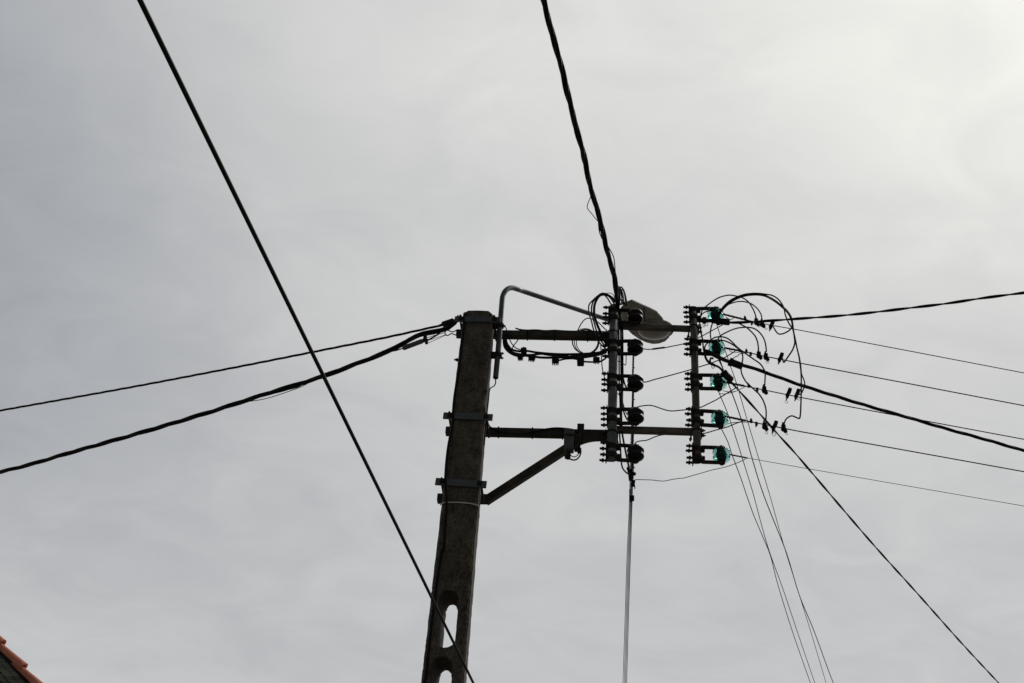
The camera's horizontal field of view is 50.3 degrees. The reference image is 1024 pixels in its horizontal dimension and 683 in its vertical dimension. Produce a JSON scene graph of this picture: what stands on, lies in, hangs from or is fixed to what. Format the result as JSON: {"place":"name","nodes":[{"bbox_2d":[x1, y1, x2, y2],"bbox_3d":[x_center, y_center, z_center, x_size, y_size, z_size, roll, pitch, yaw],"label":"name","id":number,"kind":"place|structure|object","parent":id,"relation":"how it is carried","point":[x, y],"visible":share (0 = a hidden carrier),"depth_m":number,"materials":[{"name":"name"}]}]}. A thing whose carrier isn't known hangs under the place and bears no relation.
{"place":"outdoors","nodes":[
{"label":"outdoors","id":0,"kind":"place"},
{"bbox_2d":[137,0,473,682],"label":"overhead cable","id":1,"kind":"object","parent":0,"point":[153,27],"visible":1,"depth_m":3.29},
{"bbox_2d":[0,0,1023,682],"label":"sky","id":2,"kind":"structure","parent":0,"point":[397,166],"materials":[{"name":"grey"}]},
{"label":"ground","id":3,"kind":"structure","parent":0,"visible":0},
{"bbox_2d":[0,636,42,682],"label":"house","id":4,"kind":"structure","parent":3,"relation":"on","point":[13,667],"depth_m":9.11,"materials":[{"name":"tile"}]},
{"bbox_2d":[421,310,500,682],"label":"utility pole","id":5,"kind":"object","parent":3,"relation":"on","point":[466,484],"visible":0.92,"depth_m":6.82,"materials":[{"name":"concrete"}]},
{"bbox_2d":[0,315,458,473],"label":"service cable","id":6,"kind":"object","parent":5,"relation":"attached to","point":[296,385],"visible":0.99,"depth_m":8.73,"materials":[{"name":"black rubber"}]},
{"bbox_2d":[438,318,454,326],"bbox_3d":[-0.458,-0.135,7.885,0.149,0.072,0.032,1,-39,4],"label":"tension clamp","id":7,"kind":"object","parent":6,"relation":"attached to","point":[447,322],"visible":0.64,"depth_m":7.87,"materials":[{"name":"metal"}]},
{"bbox_2d":[0,325,441,411],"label":"service cable","id":8,"kind":"object","parent":7,"relation":"attached to","point":[259,362],"visible":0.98,"depth_m":8.39,"materials":[{"name":"black rubber"}]},
{"bbox_2d":[423,312,464,682],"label":"riser cable","id":9,"kind":"object","parent":5,"relation":"attached to","point":[442,550],"visible":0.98,"depth_m":6.75,"materials":[{"name":"black rubber"}]},
{"bbox_2d":[444,329,458,335],"bbox_3d":[-0.435,-0.065,7.879,0.104,0.098,0.028,24,-43,-23],"label":"anchor hook","id":10,"kind":"object","parent":5,"relation":"attached to","point":[450,333],"visible":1,"depth_m":7.87,"materials":[{"name":"metal"}]},
{"bbox_2d":[389,332,445,351],"bbox_3d":[-0.672,0.006,7.797,0.394,0.194,0.035,1,-39,4],"label":"tension clamp","id":11,"kind":"object","parent":10,"relation":"hanging from","point":[415,343],"visible":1,"depth_m":7.78,"materials":[{"name":"metal"}]},
{"bbox_2d":[437,304,705,504],"bbox_3d":[0.443,0.407,7.526,1.777,1.648,0.175,1,-39,4],"label":"crossarm frame","id":12,"kind":"object","parent":5,"relation":"attached to","point":[610,433],"visible":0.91,"depth_m":7.38,"materials":[{"name":"metal"}]},
{"bbox_2d":[488,421,578,439],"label":"strapped cable","id":13,"kind":"object","parent":12,"relation":"attached to","point":[532,431],"visible":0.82,"depth_m":7.36,"materials":[{"name":"black rubber"}]},
{"bbox_2d":[505,342,595,357],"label":"slung cable","id":14,"kind":"object","parent":12,"relation":"hanging from","point":[541,354],"visible":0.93,"depth_m":7.79,"materials":[{"name":"black rubber"}]},
{"bbox_2d":[503,335,606,358],"bbox_3d":[0.302,0.045,7.795,0.752,0.200,0.018,1,-39,4],"label":"slung cable","id":15,"kind":"object","parent":12,"relation":"hanging from","point":[550,357],"visible":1,"depth_m":7.74,"materials":[{"name":"black rubber"}]},
{"bbox_2d":[517,353,523,360],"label":"cable connector","id":16,"kind":"object","parent":15,"relation":"attached to","point":[520,356],"visible":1,"depth_m":7.72,"materials":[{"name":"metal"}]},
{"bbox_2d":[528,354,535,361],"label":"cable connector","id":17,"kind":"object","parent":15,"relation":"attached to","point":[531,357],"visible":1,"depth_m":7.72,"materials":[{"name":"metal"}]},
{"bbox_2d":[552,355,558,364],"bbox_3d":[0.307,0.132,7.714,0.052,0.077,0.044,1,-39,4],"label":"cable connector","id":18,"kind":"object","parent":15,"relation":"attached to","point":[555,359],"visible":1,"depth_m":7.69,"materials":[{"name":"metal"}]},
{"bbox_2d":[577,356,583,365],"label":"cable connector","id":19,"kind":"object","parent":15,"relation":"hanging from","point":[580,360],"visible":1,"depth_m":7.68,"materials":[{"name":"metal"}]},
{"bbox_2d":[505,335,606,354],"bbox_3d":[0.328,0.032,7.819,0.769,0.166,0.016,1,-39,4],"label":"slung cable","id":20,"kind":"object","parent":12,"relation":"hanging from","point":[530,351],"visible":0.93,"depth_m":7.77,"materials":[{"name":"black rubber"}]},
{"bbox_2d":[521,347,527,353],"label":"cable connector","id":21,"kind":"object","parent":20,"relation":"attached to","point":[524,350],"visible":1,"depth_m":7.76,"materials":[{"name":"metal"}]},
{"bbox_2d":[600,345,606,381],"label":"drop cable","id":22,"kind":"object","parent":20,"relation":"hanging from","point":[601,362],"visible":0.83,"depth_m":7.70,"materials":[{"name":"black rubber"}]},
{"bbox_2d":[515,328,605,341],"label":"strapped cable","id":23,"kind":"object","parent":12,"relation":"attached to","point":[587,331],"visible":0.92,"depth_m":7.92,"materials":[{"name":"black rubber"}]},
{"bbox_2d":[564,429,573,459],"bbox_3d":[0.377,0.689,7.254,0.069,0.209,0.084,1,-39,4],"label":"junction box","id":24,"kind":"object","parent":12,"relation":"attached to","point":[568,442],"visible":1,"depth_m":7.23,"materials":[{"name":"metal"}]},
{"bbox_2d":[570,423,583,460],"bbox_3d":[0.443,0.678,7.302,0.075,0.317,0.107,-21,-45,28],"label":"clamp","id":25,"kind":"object","parent":12,"relation":"attached to","point":[578,440],"visible":1,"depth_m":7.26,"materials":[{"name":"metal"}]},
{"bbox_2d":[559,355,607,362],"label":"slung cable","id":26,"kind":"object","parent":12,"relation":"hanging from","point":[606,357],"visible":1,"depth_m":7.73,"materials":[{"name":"black rubber"}]},
{"bbox_2d":[593,356,599,363],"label":"cable connector","id":27,"kind":"object","parent":26,"relation":"attached to","point":[596,359],"visible":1,"depth_m":7.68,"materials":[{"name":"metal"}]},
{"bbox_2d":[572,328,598,352],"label":"coiled cable","id":28,"kind":"object","parent":12,"relation":"hanging from","point":[579,351],"visible":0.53,"depth_m":7.90,"materials":[{"name":"black rubber"}]},
{"bbox_2d":[588,298,614,347],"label":"jumper cable","id":29,"kind":"object","parent":12,"relation":"attached to","point":[592,322],"visible":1,"depth_m":7.88,"materials":[{"name":"black rubber"}]},
{"bbox_2d":[599,440,643,463],"bbox_3d":[0.726,0.733,7.192,0.292,0.152,0.115,3,-39,2],"label":"shackle insulator","id":30,"kind":"object","parent":12,"relation":"attached to","point":[635,454],"visible":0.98,"depth_m":7.16,"materials":[{"name":"metal"}]},
{"bbox_2d":[626,463,634,682],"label":"power line","id":31,"kind":"object","parent":30,"relation":"attached to","point":[633,467],"visible":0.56,"depth_m":8.30,"materials":[{"name":"metal"}]},
{"bbox_2d":[600,405,643,426],"bbox_3d":[0.745,0.505,7.367,0.292,0.152,0.115,-1,-39,5],"label":"shackle insulator","id":32,"kind":"object","parent":12,"relation":"attached to","point":[635,415],"visible":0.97,"depth_m":7.33,"materials":[{"name":"metal"}]},
{"bbox_2d":[625,425,633,682],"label":"power line","id":33,"kind":"object","parent":32,"relation":"attached to","point":[632,441],"visible":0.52,"depth_m":8.97,"materials":[{"name":"metal"}]},
{"bbox_2d":[617,286,626,308],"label":"coiled cable","id":34,"kind":"object","parent":12,"relation":"hanging from","point":[620,292],"visible":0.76,"depth_m":7.96,"materials":[{"name":"black rubber"}]},
{"bbox_2d":[601,371,643,392],"bbox_3d":[0.765,0.284,7.549,0.292,0.152,0.115,2,-39,4],"label":"shackle insulator","id":35,"kind":"object","parent":12,"relation":"attached to","point":[635,384],"visible":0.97,"depth_m":7.51,"materials":[{"name":"ceramic"}]},
{"bbox_2d":[624,392,634,682],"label":"power line","id":36,"kind":"object","parent":35,"relation":"attached to","point":[633,399],"visible":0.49,"depth_m":9.34,"materials":[{"name":"metal"}]},
{"bbox_2d":[643,351,734,382],"bbox_3d":[1.216,0.175,7.656,0.713,0.302,0.010,1,-39,4],"label":"link wire","id":37,"kind":"object","parent":35,"relation":"attached to","point":[684,371],"visible":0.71,"depth_m":7.62,"materials":[{"name":"black metal"}]},
{"bbox_2d":[602,337,642,357],"bbox_3d":[0.785,0.042,7.737,0.292,0.152,0.115,-1,-39,6],"label":"shackle insulator","id":38,"kind":"object","parent":12,"relation":"attached to","point":[635,347],"visible":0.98,"depth_m":7.70,"materials":[{"name":"metal"}]},
{"bbox_2d":[591,293,614,344],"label":"jumper cable","id":39,"kind":"object","parent":38,"relation":"attached to","point":[594,321],"visible":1,"depth_m":7.89,"materials":[{"name":"black rubber"}]},
{"bbox_2d":[593,293,614,344],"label":"jumper cable","id":40,"kind":"object","parent":38,"relation":"attached to","point":[594,313],"visible":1,"depth_m":7.92,"materials":[{"name":"black rubber"}]},
{"bbox_2d":[623,356,634,673],"bbox_3d":[1.493,6.460,15.317,0.033,0.495,19.850,0,-39,5],"label":"power line","id":41,"kind":"object","parent":38,"relation":"attached to","point":[633,367],"visible":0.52,"depth_m":9.96,"materials":[{"name":"metal"}]},
{"bbox_2d":[643,325,721,349],"bbox_3d":[1.192,-0.031,7.803,0.631,0.230,0.010,0,-39,6],"label":"link wire","id":42,"kind":"object","parent":38,"relation":"attached to","point":[685,343],"visible":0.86,"depth_m":7.76,"materials":[{"name":"black metal"}]},
{"bbox_2d":[602,305,642,325],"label":"shackle insulator","id":43,"kind":"object","parent":12,"relation":"attached to","point":[635,317],"visible":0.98,"depth_m":7.89,"materials":[{"name":"brown ceramic"}]},
{"bbox_2d":[540,0,619,307],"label":"bundled cable","id":44,"kind":"object","parent":43,"relation":"attached to","point":[566,90],"visible":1,"depth_m":6.71,"materials":[{"name":"black rubber"}]},
{"bbox_2d":[618,315,628,474],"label":"drop cable","id":45,"kind":"object","parent":12,"relation":"hanging from","point":[619,399],"visible":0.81,"depth_m":7.54,"materials":[{"name":"black rubber"}]},
{"bbox_2d":[619,315,629,468],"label":"drop cable","id":46,"kind":"object","parent":12,"relation":"attached to","point":[621,393],"visible":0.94,"depth_m":7.54,"materials":[{"name":"black rubber"}]},
{"bbox_2d":[621,315,627,387],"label":"drop cable","id":47,"kind":"object","parent":12,"relation":"hanging from","point":[623,356],"visible":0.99,"depth_m":7.74,"materials":[{"name":"black rubber"}]},
{"bbox_2d":[622,379,627,420],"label":"drop cable","id":48,"kind":"object","parent":12,"relation":"hanging from","point":[622,399],"visible":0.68,"depth_m":7.53,"materials":[{"name":"black rubber"}]},
{"bbox_2d":[637,387,736,411],"bbox_3d":[1.196,0.391,7.484,0.703,0.222,0.010,2,-39,4],"label":"link wire","id":49,"kind":"object","parent":12,"relation":"attached to","point":[685,409],"visible":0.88,"depth_m":7.45,"materials":[{"name":"black metal"}]},
{"bbox_2d":[634,421,742,443],"bbox_3d":[1.196,0.613,7.382,0.737,0.188,0.016,-1,-39,7],"label":"link wire","id":50,"kind":"object","parent":12,"relation":"attached to","point":[702,433],"visible":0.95,"depth_m":7.37,"materials":[{"name":"black metal"}]},
{"bbox_2d":[683,304,723,324],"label":"shackle insulator","id":51,"kind":"object","parent":12,"relation":"attached to","point":[713,312],"visible":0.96,"depth_m":7.86,"materials":[{"name":"green glass"}]},
{"bbox_2d":[701,317,729,326],"bbox_3d":[1.449,-0.132,7.806,0.221,0.089,0.036,1,-39,4],"label":"tension clamp","id":52,"kind":"object","parent":51,"relation":"attached to","point":[720,321],"visible":1,"depth_m":7.80,"materials":[{"name":"metal"}]},
{"bbox_2d":[699,294,756,365],"bbox_3d":[1.551,-0.074,7.773,0.439,0.694,0.032,8,-39,-5],"label":"jumper cable","id":53,"kind":"object","parent":52,"relation":"attached to","point":[710,303],"visible":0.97,"depth_m":7.90,"materials":[{"name":"black rubber"}]},
{"bbox_2d":[740,324,758,350],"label":"jumper cable","id":54,"kind":"object","parent":52,"relation":"attached to","point":[753,334],"visible":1,"depth_m":7.78,"materials":[{"name":"black rubber"}]},
{"bbox_2d":[716,294,801,424],"bbox_3d":[1.717,0.096,7.620,0.558,1.046,0.158,4,-39,0],"label":"jumper cable","id":55,"kind":"object","parent":52,"relation":"attached to","point":[784,309],"visible":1,"depth_m":7.64,"materials":[{"name":"black rubber"}]},
{"bbox_2d":[730,291,1023,323],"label":"service cable","id":56,"kind":"object","parent":52,"relation":"attached to","point":[886,310],"visible":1,"depth_m":7.53,"materials":[{"name":"black rubber"}]},
{"bbox_2d":[701,301,762,322],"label":"jumper cable","id":57,"kind":"object","parent":51,"relation":"attached to","point":[740,301],"visible":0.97,"depth_m":7.92,"materials":[{"name":"black rubber"}]},
{"bbox_2d":[715,293,791,334],"bbox_3d":[1.726,-0.199,7.850,0.539,0.331,0.129,4,-39,0],"label":"jumper cable","id":58,"kind":"object","parent":51,"relation":"attached to","point":[778,299],"visible":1,"depth_m":7.86,"materials":[{"name":"black rubber"}]},
{"bbox_2d":[714,294,794,362],"bbox_3d":[1.723,-0.103,7.776,0.562,0.570,0.117,4,-39,0],"label":"jumper cable","id":59,"kind":"object","parent":51,"relation":"attached to","point":[783,361],"visible":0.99,"depth_m":7.79,"materials":[{"name":"black rubber"}]},
{"bbox_2d":[795,341,804,394],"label":"jumper cable","id":60,"kind":"object","parent":59,"relation":"hanging from","point":[803,380],"visible":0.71,"depth_m":7.51,"materials":[{"name":"black rubber"}]},
{"bbox_2d":[716,324,825,681],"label":"power line","id":61,"kind":"object","parent":51,"relation":"attached to","point":[768,490],"visible":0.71,"depth_m":9.42,"materials":[{"name":"black metal"}]},
{"bbox_2d":[723,313,1023,372],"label":"power line","id":62,"kind":"object","parent":51,"relation":"attached to","point":[732,316],"visible":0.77,"depth_m":8.00,"materials":[{"name":"metal"}]},
{"bbox_2d":[683,336,724,356],"bbox_3d":[1.360,0.042,7.710,0.286,0.152,0.115,3,-39,3],"label":"shackle insulator","id":63,"kind":"object","parent":12,"relation":"attached to","point":[716,346],"visible":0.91,"depth_m":7.68,"materials":[{"name":"metal"}]},
{"bbox_2d":[705,349,743,369],"bbox_3d":[1.471,0.122,7.589,0.267,0.165,0.040,1,-39,4],"label":"tension clamp","id":64,"kind":"object","parent":63,"relation":"attached to","point":[732,362],"visible":1,"depth_m":7.56,"materials":[{"name":"metal"}]},
{"bbox_2d":[700,324,711,363],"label":"jumper cable","id":65,"kind":"object","parent":64,"relation":"attached to","point":[703,345],"visible":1,"depth_m":7.64,"materials":[{"name":"black rubber"}]},
{"bbox_2d":[743,364,1023,451],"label":"service cable","id":66,"kind":"object","parent":64,"relation":"attached to","point":[880,409],"visible":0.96,"depth_m":7.80,"materials":[{"name":"black rubber"}]},
{"bbox_2d":[711,339,766,421],"bbox_3d":[1.567,0.251,7.529,0.377,0.627,0.042,12,-39,-9],"label":"jumper cable","id":67,"kind":"object","parent":63,"relation":"attached to","point":[744,378],"visible":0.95,"depth_m":7.54,"materials":[{"name":"black rubber"}]},
{"bbox_2d":[712,336,765,386],"bbox_3d":[1.585,0.126,7.622,0.378,0.383,0.034,10,-39,-7],"label":"jumper cable","id":68,"kind":"object","parent":63,"relation":"attached to","point":[747,355],"visible":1,"depth_m":7.65,"materials":[{"name":"black rubber"}]},
{"bbox_2d":[717,327,766,351],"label":"jumper cable","id":69,"kind":"object","parent":63,"relation":"attached to","point":[751,328],"visible":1,"depth_m":7.79,"materials":[{"name":"black rubber"}]},
{"bbox_2d":[720,360,833,682],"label":"power line","id":70,"kind":"object","parent":63,"relation":"attached to","point":[775,524],"visible":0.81,"depth_m":9.37,"materials":[{"name":"black metal"}]},
{"bbox_2d":[724,347,1023,405],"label":"power line","id":71,"kind":"object","parent":63,"relation":"attached to","point":[880,378],"visible":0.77,"depth_m":7.82,"materials":[{"name":"metal"}]},
{"bbox_2d":[756,350,762,359],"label":"tap connector","id":72,"kind":"object","parent":71,"relation":"attached to","point":[759,355],"visible":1,"depth_m":7.74,"materials":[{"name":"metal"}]},
{"bbox_2d":[763,351,769,362],"bbox_3d":[1.808,0.114,7.751,0.042,0.107,0.027,1,-39,4],"label":"tap connector","id":73,"kind":"object","parent":71,"relation":"attached to","point":[766,357],"visible":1,"depth_m":7.74,"materials":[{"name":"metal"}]},
{"bbox_2d":[777,352,783,364],"bbox_3d":[1.912,0.123,7.760,0.052,0.105,0.027,1,-39,4],"label":"tap connector","id":74,"kind":"object","parent":71,"relation":"attached to","point":[779,359],"visible":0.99,"depth_m":7.76,"materials":[{"name":"black plastic"}]},
{"bbox_2d":[684,371,726,392],"bbox_3d":[1.335,0.278,7.518,0.286,0.152,0.115,1,-39,4],"label":"shackle insulator","id":75,"kind":"object","parent":12,"relation":"attached to","point":[718,383],"visible":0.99,"depth_m":7.48,"materials":[{"name":"glass"}]},
{"bbox_2d":[709,357,733,382],"bbox_3d":[1.443,0.193,7.532,0.165,0.212,0.036,1,-39,4],"label":"tension clamp","id":76,"kind":"object","parent":75,"relation":"attached to","point":[728,377],"visible":1,"depth_m":7.49,"materials":[{"name":"metal"}]},
{"bbox_2d":[730,382,998,682],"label":"service cable","id":77,"kind":"object","parent":76,"relation":"attached to","point":[841,507],"visible":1,"depth_m":8.85,"materials":[{"name":"black rubber"}]},
{"bbox_2d":[719,394,814,682],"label":"power line","id":78,"kind":"object","parent":75,"relation":"attached to","point":[763,531],"visible":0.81,"depth_m":8.87,"materials":[{"name":"black metal"}]},
{"bbox_2d":[726,381,1023,439],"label":"power line","id":79,"kind":"object","parent":75,"relation":"attached to","point":[741,385],"visible":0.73,"depth_m":7.63,"materials":[{"name":"metal"}]},
{"bbox_2d":[762,384,767,394],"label":"tap connector","id":80,"kind":"object","parent":79,"relation":"attached to","point":[764,391],"visible":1,"depth_m":7.55,"materials":[{"name":"black plastic"}]},
{"bbox_2d":[785,387,791,402],"bbox_3d":[1.917,0.376,7.564,0.059,0.132,0.027,1,-39,4],"label":"tap connector","id":81,"kind":"object","parent":79,"relation":"attached to","point":[789,390],"visible":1,"depth_m":7.56,"materials":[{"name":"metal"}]},
{"bbox_2d":[794,388,799,400],"bbox_3d":[1.981,0.372,7.577,0.052,0.105,0.027,1,-39,4],"label":"tap connector","id":82,"kind":"object","parent":79,"relation":"attached to","point":[797,392],"visible":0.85,"depth_m":7.57,"materials":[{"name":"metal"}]},
{"bbox_2d":[685,406,728,428],"bbox_3d":[1.310,0.515,7.333,0.286,0.152,0.115,3,-39,2],"label":"shackle insulator","id":83,"kind":"object","parent":12,"relation":"attached to","point":[719,418],"visible":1,"depth_m":7.30,"materials":[{"name":"glass"}]},
{"bbox_2d":[721,429,810,682],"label":"power line","id":84,"kind":"object","parent":83,"relation":"attached to","point":[768,550],"visible":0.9,"depth_m":8.60,"materials":[{"name":"black metal"}]},
{"bbox_2d":[728,416,1023,471],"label":"power line","id":85,"kind":"object","parent":83,"relation":"attached to","point":[739,419],"visible":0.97,"depth_m":7.42,"materials":[{"name":"metal"}]},
{"bbox_2d":[762,420,768,433],"bbox_3d":[1.710,0.579,7.364,0.042,0.111,0.027,1,-39,4],"label":"tap connector","id":86,"kind":"object","parent":85,"relation":"attached to","point":[765,426],"visible":1,"depth_m":7.35,"materials":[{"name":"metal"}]},
{"bbox_2d":[771,420,777,435],"bbox_3d":[1.774,0.587,7.364,0.052,0.124,0.027,1,-39,4],"label":"tap connector","id":87,"kind":"object","parent":85,"relation":"attached to","point":[775,424],"visible":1,"depth_m":7.36,"materials":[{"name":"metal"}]},
{"bbox_2d":[781,422,787,434],"bbox_3d":[1.840,0.590,7.375,0.042,0.102,0.027,1,-39,4],"label":"tap connector","id":88,"kind":"object","parent":85,"relation":"attached to","point":[784,428],"visible":1,"depth_m":7.36,"materials":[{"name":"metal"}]},
{"bbox_2d":[686,442,729,465],"bbox_3d":[1.285,0.742,7.145,0.286,0.152,0.115,1,-39,6],"label":"shackle insulator","id":89,"kind":"object","parent":12,"relation":"attached to","point":[721,455],"visible":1,"depth_m":7.11,"materials":[{"name":"glass"}]},
{"bbox_2d":[730,454,1022,505],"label":"power line","id":90,"kind":"object","parent":89,"relation":"attached to","point":[863,478],"visible":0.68,"depth_m":7.22,"materials":[{"name":"metal"}]},
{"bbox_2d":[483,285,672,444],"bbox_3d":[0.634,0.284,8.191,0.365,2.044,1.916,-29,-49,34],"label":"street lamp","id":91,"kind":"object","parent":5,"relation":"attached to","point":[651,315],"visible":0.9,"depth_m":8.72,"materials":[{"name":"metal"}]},
{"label":"line clamp","id":92,"kind":"object","parent":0,"visible":0},
{"bbox_2d":[633,459,744,483],"bbox_3d":[1.170,0.853,7.192,0.742,0.168,0.014,-3,-39,9],"label":"link wire","id":93,"kind":"object","parent":92,"relation":"attached to","point":[688,476],"visible":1,"depth_m":7.17,"materials":[{"name":"black metal"}]},
{"bbox_2d":[626,467,635,480],"bbox_3d":[0.791,0.878,7.236,0.063,0.100,0.024,1,-39,4],"label":"line clamp","id":94,"kind":"object","parent":93,"relation":"attached to","point":[630,471],"visible":0.91,"depth_m":7.23,"materials":[{"name":"black metal"}]},
{"bbox_2d":[629,489,633,501],"bbox_3d":[0.789,1.016,7.190,0.033,0.091,0.024,1,-39,4],"label":"line clamp","id":95,"kind":"object","parent":93,"relation":"attached to","point":[631,497],"visible":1,"depth_m":7.17,"materials":[{"name":"black metal"}]}
]}

